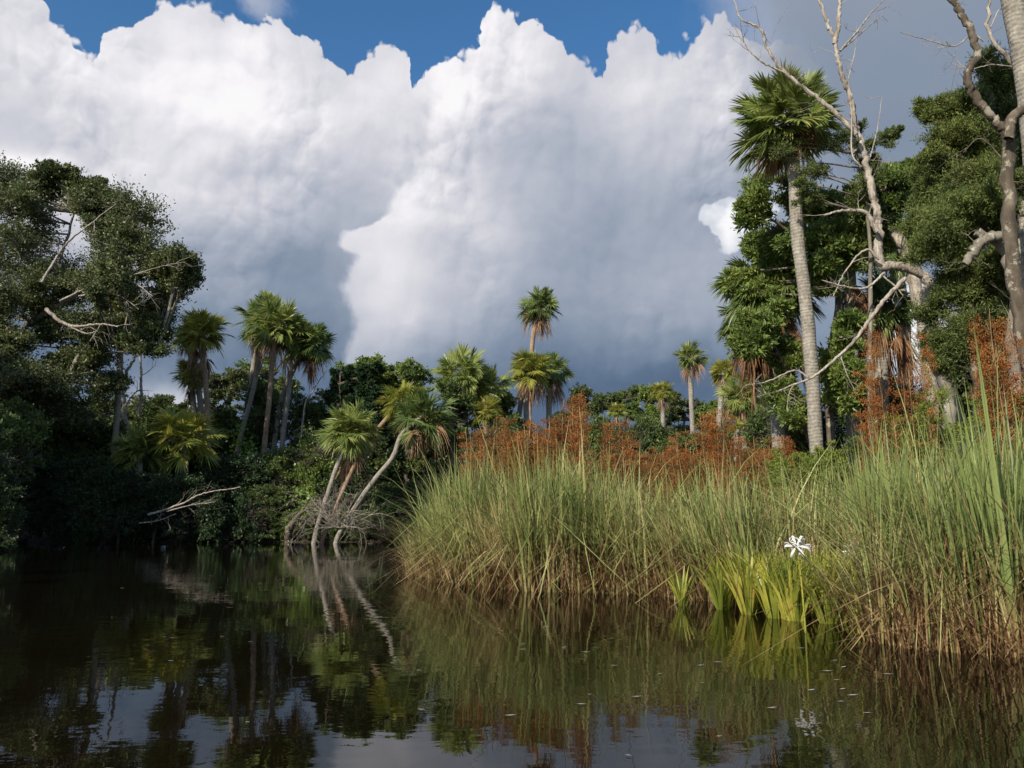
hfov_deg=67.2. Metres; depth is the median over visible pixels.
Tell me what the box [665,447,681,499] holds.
seed head stalk
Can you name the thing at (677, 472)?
seed head stalk
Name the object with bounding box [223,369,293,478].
shrub
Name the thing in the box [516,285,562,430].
palm tree
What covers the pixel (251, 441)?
climbing vine
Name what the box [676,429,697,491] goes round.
seed head stalk
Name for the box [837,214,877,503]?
palm tree
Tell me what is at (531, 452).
seed head stalk
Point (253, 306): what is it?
palm tree
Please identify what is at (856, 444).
juniper shrub
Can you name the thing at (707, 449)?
seed head stalk
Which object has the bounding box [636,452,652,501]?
seed head stalk
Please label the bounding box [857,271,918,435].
palm tree
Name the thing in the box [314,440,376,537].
shrub
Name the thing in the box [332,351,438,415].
broadleaf tree
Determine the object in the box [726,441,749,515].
seed head stalk
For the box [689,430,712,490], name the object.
seed head stalk
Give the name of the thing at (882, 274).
dead branch
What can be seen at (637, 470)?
seed head stalk
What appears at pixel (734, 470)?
seed head stalk
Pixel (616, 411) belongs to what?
palm tree
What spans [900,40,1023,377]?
cedar tree
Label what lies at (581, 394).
seed head stalk
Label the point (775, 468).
juniper shrub
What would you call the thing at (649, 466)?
seed head stalk
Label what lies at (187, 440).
palm tree
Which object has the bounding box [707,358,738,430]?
palm tree
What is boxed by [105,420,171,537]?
palm tree
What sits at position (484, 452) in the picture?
seed head stalk
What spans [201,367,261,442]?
broadleaf tree
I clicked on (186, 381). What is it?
palm tree
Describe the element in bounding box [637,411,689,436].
broadleaf tree
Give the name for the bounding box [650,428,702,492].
shrub
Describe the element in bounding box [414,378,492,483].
broadleaf tree
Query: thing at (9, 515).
shrub
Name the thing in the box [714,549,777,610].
lily plant
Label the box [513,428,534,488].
seed head stalk
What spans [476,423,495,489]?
seed head stalk
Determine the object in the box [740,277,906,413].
dead branch
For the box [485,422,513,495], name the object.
seed head stalk
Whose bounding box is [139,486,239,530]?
fallen branch
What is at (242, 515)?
shrub
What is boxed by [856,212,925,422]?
palm tree
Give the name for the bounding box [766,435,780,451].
seed head stalk
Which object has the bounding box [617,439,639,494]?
seed head stalk
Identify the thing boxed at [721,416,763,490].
shrub
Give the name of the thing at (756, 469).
seed head stalk
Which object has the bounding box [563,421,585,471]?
seed head stalk
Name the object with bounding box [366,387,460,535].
tree
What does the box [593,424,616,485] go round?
seed head stalk
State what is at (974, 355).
seed head stalk
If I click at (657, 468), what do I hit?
seed head stalk
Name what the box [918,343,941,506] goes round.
seed head stalk
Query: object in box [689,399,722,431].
broadleaf tree
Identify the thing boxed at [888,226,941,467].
dead tree
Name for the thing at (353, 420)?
palm tree
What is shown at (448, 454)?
shrub
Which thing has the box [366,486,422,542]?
shrub
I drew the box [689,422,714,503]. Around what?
seed head stalk
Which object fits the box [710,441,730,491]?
seed head stalk
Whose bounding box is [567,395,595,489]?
seed head stalk
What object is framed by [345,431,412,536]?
shrub
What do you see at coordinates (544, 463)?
seed head stalk
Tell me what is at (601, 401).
broadleaf tree
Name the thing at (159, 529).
shrub
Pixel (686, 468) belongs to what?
seed head stalk
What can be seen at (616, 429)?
shrub
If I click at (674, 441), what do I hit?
seed head stalk
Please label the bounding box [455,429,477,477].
seed head stalk
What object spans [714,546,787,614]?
lily plant
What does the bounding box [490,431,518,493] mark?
seed head stalk
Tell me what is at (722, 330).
palm tree
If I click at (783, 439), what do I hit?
seed head stalk
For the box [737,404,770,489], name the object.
shrub
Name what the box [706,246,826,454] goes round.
palm tree
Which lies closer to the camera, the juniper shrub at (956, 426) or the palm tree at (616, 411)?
the juniper shrub at (956, 426)
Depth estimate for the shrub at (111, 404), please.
53.90 m
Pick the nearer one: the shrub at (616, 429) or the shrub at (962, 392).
the shrub at (962, 392)
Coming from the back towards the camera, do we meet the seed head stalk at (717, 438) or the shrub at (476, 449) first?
the shrub at (476, 449)
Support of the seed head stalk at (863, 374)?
on the ground
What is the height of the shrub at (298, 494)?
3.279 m
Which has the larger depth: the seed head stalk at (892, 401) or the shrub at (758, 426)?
the shrub at (758, 426)
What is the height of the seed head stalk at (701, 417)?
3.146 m
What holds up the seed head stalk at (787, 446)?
on the ground
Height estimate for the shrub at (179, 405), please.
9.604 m
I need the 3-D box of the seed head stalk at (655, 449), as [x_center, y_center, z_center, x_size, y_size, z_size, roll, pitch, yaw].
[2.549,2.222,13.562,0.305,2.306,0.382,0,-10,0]
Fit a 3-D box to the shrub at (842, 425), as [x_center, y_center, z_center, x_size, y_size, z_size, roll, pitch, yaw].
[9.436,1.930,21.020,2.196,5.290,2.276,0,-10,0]
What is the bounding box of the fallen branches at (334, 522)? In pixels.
[266,471,396,544]
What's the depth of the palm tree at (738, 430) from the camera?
22.05 m
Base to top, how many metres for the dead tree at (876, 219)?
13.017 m
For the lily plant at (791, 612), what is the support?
on the water
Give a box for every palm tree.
[101,295,144,537]
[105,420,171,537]
[144,404,227,537]
[169,358,213,453]
[170,324,206,433]
[173,306,235,446]
[231,294,281,455]
[244,293,316,453]
[246,289,279,436]
[270,318,320,480]
[276,321,337,475]
[310,396,384,543]
[319,380,430,542]
[333,386,465,543]
[429,341,492,464]
[466,394,503,434]
[468,364,515,424]
[505,346,557,430]
[512,364,549,416]
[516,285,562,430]
[534,350,576,439]
[605,402,627,425]
[645,379,676,431]
[673,339,708,433]
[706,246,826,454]
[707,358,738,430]
[713,372,765,515]
[715,294,789,450]
[725,57,849,456]
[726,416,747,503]
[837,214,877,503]
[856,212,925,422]
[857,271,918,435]
[1000,0,1023,176]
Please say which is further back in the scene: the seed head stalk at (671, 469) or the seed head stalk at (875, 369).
the seed head stalk at (671, 469)
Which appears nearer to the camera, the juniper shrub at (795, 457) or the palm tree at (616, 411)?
the juniper shrub at (795, 457)
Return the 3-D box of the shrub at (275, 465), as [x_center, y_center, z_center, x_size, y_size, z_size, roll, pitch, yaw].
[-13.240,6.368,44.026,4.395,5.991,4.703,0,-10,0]
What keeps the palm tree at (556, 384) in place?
on the ground
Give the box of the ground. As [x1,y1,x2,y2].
[18,529,411,542]
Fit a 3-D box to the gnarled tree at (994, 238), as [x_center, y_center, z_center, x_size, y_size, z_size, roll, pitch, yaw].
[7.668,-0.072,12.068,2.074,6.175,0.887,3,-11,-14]
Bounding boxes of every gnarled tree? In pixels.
[923,301,961,456]
[933,199,1023,413]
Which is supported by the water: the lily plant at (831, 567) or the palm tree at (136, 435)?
the lily plant at (831, 567)
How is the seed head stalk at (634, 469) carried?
on the ground
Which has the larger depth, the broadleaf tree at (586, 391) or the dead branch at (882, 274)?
the broadleaf tree at (586, 391)
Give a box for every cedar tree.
[317,364,393,492]
[746,116,904,452]
[888,165,1023,442]
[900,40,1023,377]
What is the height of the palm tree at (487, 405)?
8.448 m
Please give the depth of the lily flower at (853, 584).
6.99 m
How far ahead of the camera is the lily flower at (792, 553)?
7.24 m
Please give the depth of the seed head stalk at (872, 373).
11.07 m
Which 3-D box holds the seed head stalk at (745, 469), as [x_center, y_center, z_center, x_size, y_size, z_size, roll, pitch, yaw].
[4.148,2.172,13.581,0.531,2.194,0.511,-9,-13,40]
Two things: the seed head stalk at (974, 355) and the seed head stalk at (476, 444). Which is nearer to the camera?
the seed head stalk at (974, 355)
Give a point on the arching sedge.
(861, 565)
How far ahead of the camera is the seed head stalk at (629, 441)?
15.34 m
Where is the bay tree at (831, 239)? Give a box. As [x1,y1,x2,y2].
[718,154,917,464]
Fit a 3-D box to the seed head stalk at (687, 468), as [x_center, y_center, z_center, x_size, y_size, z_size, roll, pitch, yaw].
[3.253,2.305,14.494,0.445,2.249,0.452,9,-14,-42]
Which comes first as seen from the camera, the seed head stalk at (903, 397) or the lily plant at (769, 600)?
the lily plant at (769, 600)
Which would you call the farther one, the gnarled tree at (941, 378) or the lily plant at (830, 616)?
the gnarled tree at (941, 378)
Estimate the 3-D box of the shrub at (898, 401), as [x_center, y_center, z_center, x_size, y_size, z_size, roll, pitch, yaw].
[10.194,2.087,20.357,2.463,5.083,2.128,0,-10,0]
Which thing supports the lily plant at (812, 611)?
on the water
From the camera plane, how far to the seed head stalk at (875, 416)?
11.06 m
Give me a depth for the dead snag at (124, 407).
48.99 m
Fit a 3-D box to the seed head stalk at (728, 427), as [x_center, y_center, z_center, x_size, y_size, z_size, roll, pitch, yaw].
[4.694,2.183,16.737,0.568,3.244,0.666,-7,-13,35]
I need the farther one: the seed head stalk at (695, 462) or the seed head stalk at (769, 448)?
the seed head stalk at (769, 448)
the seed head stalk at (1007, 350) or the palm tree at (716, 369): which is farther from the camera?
the palm tree at (716, 369)
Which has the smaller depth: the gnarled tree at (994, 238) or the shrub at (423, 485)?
the gnarled tree at (994, 238)
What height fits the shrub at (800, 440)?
4.306 m
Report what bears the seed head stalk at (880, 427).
on the ground
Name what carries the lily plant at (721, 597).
on the water
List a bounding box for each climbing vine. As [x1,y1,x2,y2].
[224,417,249,456]
[240,435,265,456]
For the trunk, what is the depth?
47.43 m
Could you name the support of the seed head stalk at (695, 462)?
on the ground
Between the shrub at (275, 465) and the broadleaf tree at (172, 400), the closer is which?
the shrub at (275, 465)
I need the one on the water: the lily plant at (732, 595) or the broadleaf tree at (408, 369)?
the lily plant at (732, 595)
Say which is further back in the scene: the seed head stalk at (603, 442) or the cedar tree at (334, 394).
the cedar tree at (334, 394)
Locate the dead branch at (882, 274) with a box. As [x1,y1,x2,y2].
[821,272,947,311]
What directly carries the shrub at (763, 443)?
on the ground
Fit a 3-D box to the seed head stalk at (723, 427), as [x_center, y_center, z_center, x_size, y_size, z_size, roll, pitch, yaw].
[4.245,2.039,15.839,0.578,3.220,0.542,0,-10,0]
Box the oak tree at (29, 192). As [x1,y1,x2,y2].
[0,150,207,444]
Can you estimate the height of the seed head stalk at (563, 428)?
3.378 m
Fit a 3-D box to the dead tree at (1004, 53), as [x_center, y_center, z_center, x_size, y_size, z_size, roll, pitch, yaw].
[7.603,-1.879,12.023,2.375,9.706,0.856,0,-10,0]
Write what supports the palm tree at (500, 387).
on the ground
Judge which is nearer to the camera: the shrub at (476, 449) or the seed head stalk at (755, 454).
the seed head stalk at (755, 454)
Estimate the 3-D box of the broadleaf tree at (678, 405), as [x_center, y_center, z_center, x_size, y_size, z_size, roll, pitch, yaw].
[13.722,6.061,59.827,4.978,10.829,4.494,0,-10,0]
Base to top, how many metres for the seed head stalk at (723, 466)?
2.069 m
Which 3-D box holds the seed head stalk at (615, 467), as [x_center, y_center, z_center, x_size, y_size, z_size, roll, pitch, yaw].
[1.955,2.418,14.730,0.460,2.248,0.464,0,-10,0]
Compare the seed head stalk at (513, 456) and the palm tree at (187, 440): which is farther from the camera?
the palm tree at (187, 440)
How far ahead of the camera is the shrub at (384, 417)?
53.30 m
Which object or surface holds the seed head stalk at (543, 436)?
on the ground
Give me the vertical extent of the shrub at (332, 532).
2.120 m
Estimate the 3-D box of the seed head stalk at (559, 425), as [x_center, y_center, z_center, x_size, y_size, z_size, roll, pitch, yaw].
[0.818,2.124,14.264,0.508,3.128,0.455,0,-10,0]
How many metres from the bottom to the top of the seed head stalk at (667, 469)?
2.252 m
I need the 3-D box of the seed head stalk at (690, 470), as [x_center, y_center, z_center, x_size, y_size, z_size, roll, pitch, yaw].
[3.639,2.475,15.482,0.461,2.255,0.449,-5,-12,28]
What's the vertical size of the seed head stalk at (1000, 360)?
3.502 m
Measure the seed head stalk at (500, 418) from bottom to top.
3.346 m
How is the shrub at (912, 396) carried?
on the ground
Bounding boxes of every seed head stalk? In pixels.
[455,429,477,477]
[462,453,482,495]
[464,429,483,483]
[465,429,489,484]
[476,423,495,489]
[477,452,499,480]
[478,441,495,483]
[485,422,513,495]
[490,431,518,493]
[494,417,508,479]
[501,418,521,472]
[502,439,523,482]
[507,431,534,510]
[511,418,541,483]
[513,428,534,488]
[527,422,552,467]
[530,422,561,495]
[530,428,550,472]
[535,417,558,493]
[535,443,550,471]
[535,452,552,487]
[548,416,569,494]
[550,416,568,475]
[553,400,580,473]
[562,398,591,486]
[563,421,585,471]
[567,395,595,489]
[571,401,590,483]
[573,391,591,479]
[574,424,591,471]
[577,450,595,490]
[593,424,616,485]
[595,420,619,480]
[595,455,617,499]
[598,421,618,492]
[603,455,623,494]
[611,442,632,488]
[613,419,642,484]
[617,437,642,506]
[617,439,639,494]
[618,435,636,491]
[626,454,645,489]
[627,452,640,498]
[629,443,642,482]
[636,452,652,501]
[640,450,654,498]
[640,455,653,506]
[641,451,665,501]
[647,446,663,507]
[651,454,660,483]
[651,454,674,510]
[658,449,676,512]
[660,452,674,499]
[665,433,691,501]
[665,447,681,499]
[671,452,688,498]
[675,447,694,520]
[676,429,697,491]
[676,452,694,496]
[679,449,693,495]
[683,454,702,497]
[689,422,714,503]
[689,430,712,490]
[689,451,703,493]
[693,421,717,511]
[696,413,720,485]
[702,413,720,490]
[703,406,728,486]
[703,409,728,491]
[710,433,732,500]
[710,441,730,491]
[711,452,734,501]
[717,413,737,478]
[721,439,736,500]
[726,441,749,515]
[729,454,739,507]
[730,435,756,504]
[734,447,756,509]
[736,454,757,495]
[742,452,761,509]
[746,438,765,516]
[750,451,771,513]
[750,452,762,506]
[760,438,775,475]
[764,452,777,516]
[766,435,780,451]
[777,435,795,457]
[778,437,793,468]
[780,441,796,471]
[783,440,793,461]
[849,369,882,471]
[853,411,872,479]
[856,323,891,478]
[859,394,888,477]
[861,378,890,475]
[865,343,891,460]
[867,394,893,477]
[878,373,902,465]
[886,403,902,471]
[894,384,921,478]
[901,370,926,469]
[901,397,925,488]
[907,328,941,451]
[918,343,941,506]
[967,309,1014,459]
[967,323,1011,458]
[969,333,1002,451]
[976,338,1018,462]
[987,315,1023,448]
[991,319,1023,458]
[992,332,1023,458]
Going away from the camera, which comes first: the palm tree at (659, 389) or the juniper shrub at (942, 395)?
the juniper shrub at (942, 395)
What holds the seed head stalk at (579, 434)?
on the ground
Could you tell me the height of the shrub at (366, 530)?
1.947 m
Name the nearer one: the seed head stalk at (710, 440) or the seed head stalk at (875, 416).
the seed head stalk at (875, 416)
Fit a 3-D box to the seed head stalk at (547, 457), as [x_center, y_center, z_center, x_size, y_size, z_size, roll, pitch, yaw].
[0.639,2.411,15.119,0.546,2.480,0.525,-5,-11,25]
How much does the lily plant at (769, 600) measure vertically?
0.852 m
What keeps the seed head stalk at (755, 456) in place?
on the ground
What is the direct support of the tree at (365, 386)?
on the ground
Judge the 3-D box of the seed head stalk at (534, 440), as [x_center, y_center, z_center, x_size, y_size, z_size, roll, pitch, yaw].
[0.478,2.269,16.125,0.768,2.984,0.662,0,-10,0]
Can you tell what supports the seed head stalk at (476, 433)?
on the ground
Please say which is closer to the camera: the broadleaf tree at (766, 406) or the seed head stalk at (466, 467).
the seed head stalk at (466, 467)
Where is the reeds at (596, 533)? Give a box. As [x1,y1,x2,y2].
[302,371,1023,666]
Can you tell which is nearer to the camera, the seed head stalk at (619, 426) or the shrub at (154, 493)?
the seed head stalk at (619, 426)
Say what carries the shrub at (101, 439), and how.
on the ground
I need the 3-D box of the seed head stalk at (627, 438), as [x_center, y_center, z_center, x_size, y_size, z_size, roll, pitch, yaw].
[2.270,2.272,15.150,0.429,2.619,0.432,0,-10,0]
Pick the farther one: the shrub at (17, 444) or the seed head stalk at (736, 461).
the shrub at (17, 444)
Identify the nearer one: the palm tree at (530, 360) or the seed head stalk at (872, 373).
the seed head stalk at (872, 373)
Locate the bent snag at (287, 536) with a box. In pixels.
[284,501,322,542]
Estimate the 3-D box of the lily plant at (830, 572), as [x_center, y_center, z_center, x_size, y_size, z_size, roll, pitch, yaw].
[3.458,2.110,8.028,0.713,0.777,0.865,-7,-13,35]
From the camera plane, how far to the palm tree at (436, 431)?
38.59 m
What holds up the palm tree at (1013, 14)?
on the ground
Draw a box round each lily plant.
[662,563,698,605]
[694,548,742,606]
[696,557,750,609]
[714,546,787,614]
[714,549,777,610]
[716,548,786,608]
[729,544,812,618]
[752,549,823,583]
[753,547,833,620]
[769,548,832,616]
[774,550,845,613]
[780,547,846,573]
[785,554,860,622]
[788,548,859,623]
[802,556,860,621]
[808,553,854,577]
[820,560,865,621]
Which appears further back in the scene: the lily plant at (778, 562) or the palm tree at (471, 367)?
the palm tree at (471, 367)
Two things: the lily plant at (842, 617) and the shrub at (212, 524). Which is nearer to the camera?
the lily plant at (842, 617)
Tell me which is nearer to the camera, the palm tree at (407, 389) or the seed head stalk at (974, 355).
the seed head stalk at (974, 355)
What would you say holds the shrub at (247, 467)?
on the ground
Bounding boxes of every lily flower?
[784,535,811,632]
[842,540,859,636]
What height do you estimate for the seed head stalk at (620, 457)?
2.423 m
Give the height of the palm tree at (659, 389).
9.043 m
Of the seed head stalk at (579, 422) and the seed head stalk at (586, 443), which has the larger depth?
the seed head stalk at (586, 443)
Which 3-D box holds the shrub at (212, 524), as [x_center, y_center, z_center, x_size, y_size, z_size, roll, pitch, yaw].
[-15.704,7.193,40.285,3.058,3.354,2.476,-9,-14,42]
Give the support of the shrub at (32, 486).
on the ground
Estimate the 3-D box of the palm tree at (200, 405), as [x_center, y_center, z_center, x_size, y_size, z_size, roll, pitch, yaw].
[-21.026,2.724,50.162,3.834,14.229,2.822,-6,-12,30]
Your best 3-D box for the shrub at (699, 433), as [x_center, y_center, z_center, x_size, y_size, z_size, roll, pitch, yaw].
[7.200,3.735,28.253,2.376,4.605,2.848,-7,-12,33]
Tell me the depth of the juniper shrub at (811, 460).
11.33 m
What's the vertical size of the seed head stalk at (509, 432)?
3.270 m
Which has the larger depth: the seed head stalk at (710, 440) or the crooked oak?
the seed head stalk at (710, 440)
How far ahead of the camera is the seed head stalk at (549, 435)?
13.75 m
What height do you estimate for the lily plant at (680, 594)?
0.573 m
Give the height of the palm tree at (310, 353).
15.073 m
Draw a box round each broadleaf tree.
[129,394,188,420]
[166,397,242,433]
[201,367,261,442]
[233,354,304,443]
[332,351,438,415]
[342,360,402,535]
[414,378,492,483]
[493,391,529,430]
[552,382,603,423]
[583,384,643,431]
[622,383,660,425]
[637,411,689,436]
[659,390,709,427]
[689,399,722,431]
[708,396,768,421]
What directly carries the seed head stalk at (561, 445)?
on the ground
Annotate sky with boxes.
[0,0,1018,457]
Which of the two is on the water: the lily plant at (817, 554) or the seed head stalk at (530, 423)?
the lily plant at (817, 554)
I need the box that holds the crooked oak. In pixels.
[935,0,1023,393]
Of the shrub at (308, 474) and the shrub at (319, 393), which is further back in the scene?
the shrub at (319, 393)
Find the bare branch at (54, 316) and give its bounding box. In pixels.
[44,308,132,349]
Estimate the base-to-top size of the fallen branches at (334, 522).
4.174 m
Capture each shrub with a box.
[0,396,53,545]
[0,403,20,544]
[0,454,33,550]
[5,454,58,543]
[67,420,137,537]
[84,391,136,424]
[104,393,175,470]
[118,451,181,537]
[121,472,183,542]
[149,451,198,536]
[157,399,204,451]
[158,472,206,542]
[186,492,232,542]
[189,450,243,536]
[196,396,248,458]
[214,449,275,528]
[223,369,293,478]
[223,494,272,542]
[236,444,313,536]
[244,483,294,540]
[268,504,331,541]
[274,387,329,457]
[280,428,343,538]
[282,484,317,541]
[312,388,363,491]
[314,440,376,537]
[318,507,370,541]
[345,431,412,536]
[347,510,383,540]
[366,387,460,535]
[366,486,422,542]
[376,403,409,532]
[390,437,461,536]
[402,474,448,535]
[435,437,462,468]
[449,432,502,489]
[480,410,541,468]
[535,413,582,476]
[566,411,613,488]
[597,418,654,500]
[628,413,674,485]
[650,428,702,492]
[676,426,738,514]
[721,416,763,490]
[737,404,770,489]
[738,446,775,523]
[751,446,801,516]
[752,431,794,476]
[759,449,818,535]
[766,395,848,521]
[791,448,835,515]
[799,439,862,518]
[820,357,868,461]
[841,430,899,482]
[859,374,916,467]
[870,411,939,485]
[901,376,958,464]
[910,384,977,496]
[950,348,1005,450]
[950,390,1023,480]
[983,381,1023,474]
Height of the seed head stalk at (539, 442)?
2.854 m
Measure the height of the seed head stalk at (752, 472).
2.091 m
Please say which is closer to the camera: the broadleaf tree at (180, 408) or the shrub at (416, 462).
the shrub at (416, 462)
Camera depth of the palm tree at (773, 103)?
16.76 m
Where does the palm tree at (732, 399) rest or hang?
on the ground
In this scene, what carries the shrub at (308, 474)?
on the ground
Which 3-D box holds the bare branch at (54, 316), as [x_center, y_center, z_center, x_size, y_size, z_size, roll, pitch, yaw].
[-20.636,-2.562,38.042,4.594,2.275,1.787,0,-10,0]
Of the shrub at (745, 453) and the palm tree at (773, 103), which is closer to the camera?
the palm tree at (773, 103)
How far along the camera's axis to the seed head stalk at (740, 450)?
13.64 m
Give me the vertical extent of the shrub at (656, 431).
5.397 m
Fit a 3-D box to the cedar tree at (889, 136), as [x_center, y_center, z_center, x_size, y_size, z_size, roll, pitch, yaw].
[6.826,-1.133,16.009,3.550,9.562,1.372,0,-10,0]
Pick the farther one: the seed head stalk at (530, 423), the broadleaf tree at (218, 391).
the broadleaf tree at (218, 391)
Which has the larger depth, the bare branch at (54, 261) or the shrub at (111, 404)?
the shrub at (111, 404)
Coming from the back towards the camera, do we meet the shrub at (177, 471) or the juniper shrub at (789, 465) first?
the shrub at (177, 471)
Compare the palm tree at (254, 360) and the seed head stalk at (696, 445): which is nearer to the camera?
the seed head stalk at (696, 445)
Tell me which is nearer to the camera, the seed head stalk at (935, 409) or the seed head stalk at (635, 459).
the seed head stalk at (935, 409)
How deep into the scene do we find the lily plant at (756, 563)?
9.09 m
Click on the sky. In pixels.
(405, 173)
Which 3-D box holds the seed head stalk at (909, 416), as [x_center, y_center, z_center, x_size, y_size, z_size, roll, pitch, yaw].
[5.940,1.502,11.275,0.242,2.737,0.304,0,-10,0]
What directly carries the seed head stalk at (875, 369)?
on the ground
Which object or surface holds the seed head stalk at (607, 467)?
on the ground
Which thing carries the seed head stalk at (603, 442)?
on the ground
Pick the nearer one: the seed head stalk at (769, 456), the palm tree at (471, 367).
the seed head stalk at (769, 456)
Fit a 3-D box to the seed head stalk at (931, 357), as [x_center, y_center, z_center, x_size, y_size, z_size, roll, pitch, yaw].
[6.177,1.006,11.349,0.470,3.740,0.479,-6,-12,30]
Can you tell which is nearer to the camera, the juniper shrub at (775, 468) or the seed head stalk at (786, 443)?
the juniper shrub at (775, 468)
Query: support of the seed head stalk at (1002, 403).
on the ground
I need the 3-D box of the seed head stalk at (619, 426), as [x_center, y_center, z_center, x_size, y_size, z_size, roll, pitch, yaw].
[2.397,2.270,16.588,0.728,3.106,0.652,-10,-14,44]
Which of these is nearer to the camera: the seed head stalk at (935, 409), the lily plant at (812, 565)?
the lily plant at (812, 565)
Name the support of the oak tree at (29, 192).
on the ground
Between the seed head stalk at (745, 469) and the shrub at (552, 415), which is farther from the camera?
the shrub at (552, 415)
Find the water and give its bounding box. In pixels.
[0,542,1023,767]
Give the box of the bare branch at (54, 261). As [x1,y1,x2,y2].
[38,203,198,320]
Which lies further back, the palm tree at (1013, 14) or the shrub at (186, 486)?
the shrub at (186, 486)
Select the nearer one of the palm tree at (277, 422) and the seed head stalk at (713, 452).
the seed head stalk at (713, 452)
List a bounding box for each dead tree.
[725,0,966,459]
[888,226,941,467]
[900,0,1023,186]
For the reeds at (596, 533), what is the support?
on the ground
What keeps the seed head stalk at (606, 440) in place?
on the ground
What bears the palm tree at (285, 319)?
on the ground
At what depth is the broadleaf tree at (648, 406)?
54.12 m
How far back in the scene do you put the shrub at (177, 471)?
42.27 m
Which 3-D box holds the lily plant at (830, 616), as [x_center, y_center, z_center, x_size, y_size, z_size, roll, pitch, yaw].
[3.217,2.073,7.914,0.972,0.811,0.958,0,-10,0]
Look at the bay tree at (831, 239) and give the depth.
17.67 m
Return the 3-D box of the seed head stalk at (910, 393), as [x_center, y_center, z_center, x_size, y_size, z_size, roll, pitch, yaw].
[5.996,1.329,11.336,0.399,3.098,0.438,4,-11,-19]
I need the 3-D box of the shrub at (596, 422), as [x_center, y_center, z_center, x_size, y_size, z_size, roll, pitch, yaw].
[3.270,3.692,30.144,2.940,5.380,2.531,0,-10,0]
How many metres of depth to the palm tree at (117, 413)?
42.44 m
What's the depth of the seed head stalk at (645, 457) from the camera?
14.22 m
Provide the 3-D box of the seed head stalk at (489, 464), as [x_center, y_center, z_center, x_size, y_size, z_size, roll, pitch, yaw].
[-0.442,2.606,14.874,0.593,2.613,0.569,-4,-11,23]
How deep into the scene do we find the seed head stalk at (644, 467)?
15.61 m
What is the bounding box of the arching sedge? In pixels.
[358,430,1023,653]
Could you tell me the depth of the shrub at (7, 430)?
25.89 m
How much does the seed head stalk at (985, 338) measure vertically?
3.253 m
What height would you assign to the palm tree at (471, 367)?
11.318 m
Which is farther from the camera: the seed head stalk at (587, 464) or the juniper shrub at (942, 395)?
the seed head stalk at (587, 464)
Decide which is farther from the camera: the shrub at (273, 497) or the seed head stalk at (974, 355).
the shrub at (273, 497)
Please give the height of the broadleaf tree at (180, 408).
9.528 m
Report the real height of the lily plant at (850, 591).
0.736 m
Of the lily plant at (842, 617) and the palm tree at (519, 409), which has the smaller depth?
the lily plant at (842, 617)
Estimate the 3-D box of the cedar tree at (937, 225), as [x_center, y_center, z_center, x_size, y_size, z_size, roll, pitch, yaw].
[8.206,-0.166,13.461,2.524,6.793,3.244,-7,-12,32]
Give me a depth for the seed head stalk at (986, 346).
9.35 m
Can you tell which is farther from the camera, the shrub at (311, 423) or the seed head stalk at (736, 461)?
the shrub at (311, 423)
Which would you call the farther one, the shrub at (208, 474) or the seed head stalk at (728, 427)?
the shrub at (208, 474)
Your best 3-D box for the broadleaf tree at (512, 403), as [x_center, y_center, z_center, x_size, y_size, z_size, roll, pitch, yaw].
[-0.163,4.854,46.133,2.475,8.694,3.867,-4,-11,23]
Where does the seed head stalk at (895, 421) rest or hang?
on the ground
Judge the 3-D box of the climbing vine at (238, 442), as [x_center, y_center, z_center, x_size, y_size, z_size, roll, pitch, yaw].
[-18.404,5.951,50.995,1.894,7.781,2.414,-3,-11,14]
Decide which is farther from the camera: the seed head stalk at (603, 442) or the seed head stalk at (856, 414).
the seed head stalk at (603, 442)
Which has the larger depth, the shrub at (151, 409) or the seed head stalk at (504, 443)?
the shrub at (151, 409)
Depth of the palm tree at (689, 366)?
36.50 m
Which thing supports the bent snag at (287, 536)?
in the water
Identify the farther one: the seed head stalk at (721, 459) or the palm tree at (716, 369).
the palm tree at (716, 369)
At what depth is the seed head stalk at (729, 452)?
15.95 m
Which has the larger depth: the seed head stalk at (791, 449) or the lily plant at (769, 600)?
the seed head stalk at (791, 449)
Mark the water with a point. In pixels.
(325, 668)
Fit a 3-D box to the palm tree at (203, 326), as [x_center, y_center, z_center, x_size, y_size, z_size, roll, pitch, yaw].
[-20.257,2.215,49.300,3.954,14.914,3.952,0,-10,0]
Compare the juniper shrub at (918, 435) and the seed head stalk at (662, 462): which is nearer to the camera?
the juniper shrub at (918, 435)
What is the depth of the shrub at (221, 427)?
53.38 m
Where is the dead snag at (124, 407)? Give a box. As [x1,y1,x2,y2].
[112,353,156,431]
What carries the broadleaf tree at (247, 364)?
on the ground
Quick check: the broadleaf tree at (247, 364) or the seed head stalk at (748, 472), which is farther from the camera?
the broadleaf tree at (247, 364)
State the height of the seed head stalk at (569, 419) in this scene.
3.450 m
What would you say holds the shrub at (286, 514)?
on the ground
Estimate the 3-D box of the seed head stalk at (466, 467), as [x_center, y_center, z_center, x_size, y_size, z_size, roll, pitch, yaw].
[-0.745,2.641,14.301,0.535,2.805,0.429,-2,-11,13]
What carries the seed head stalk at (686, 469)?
on the ground

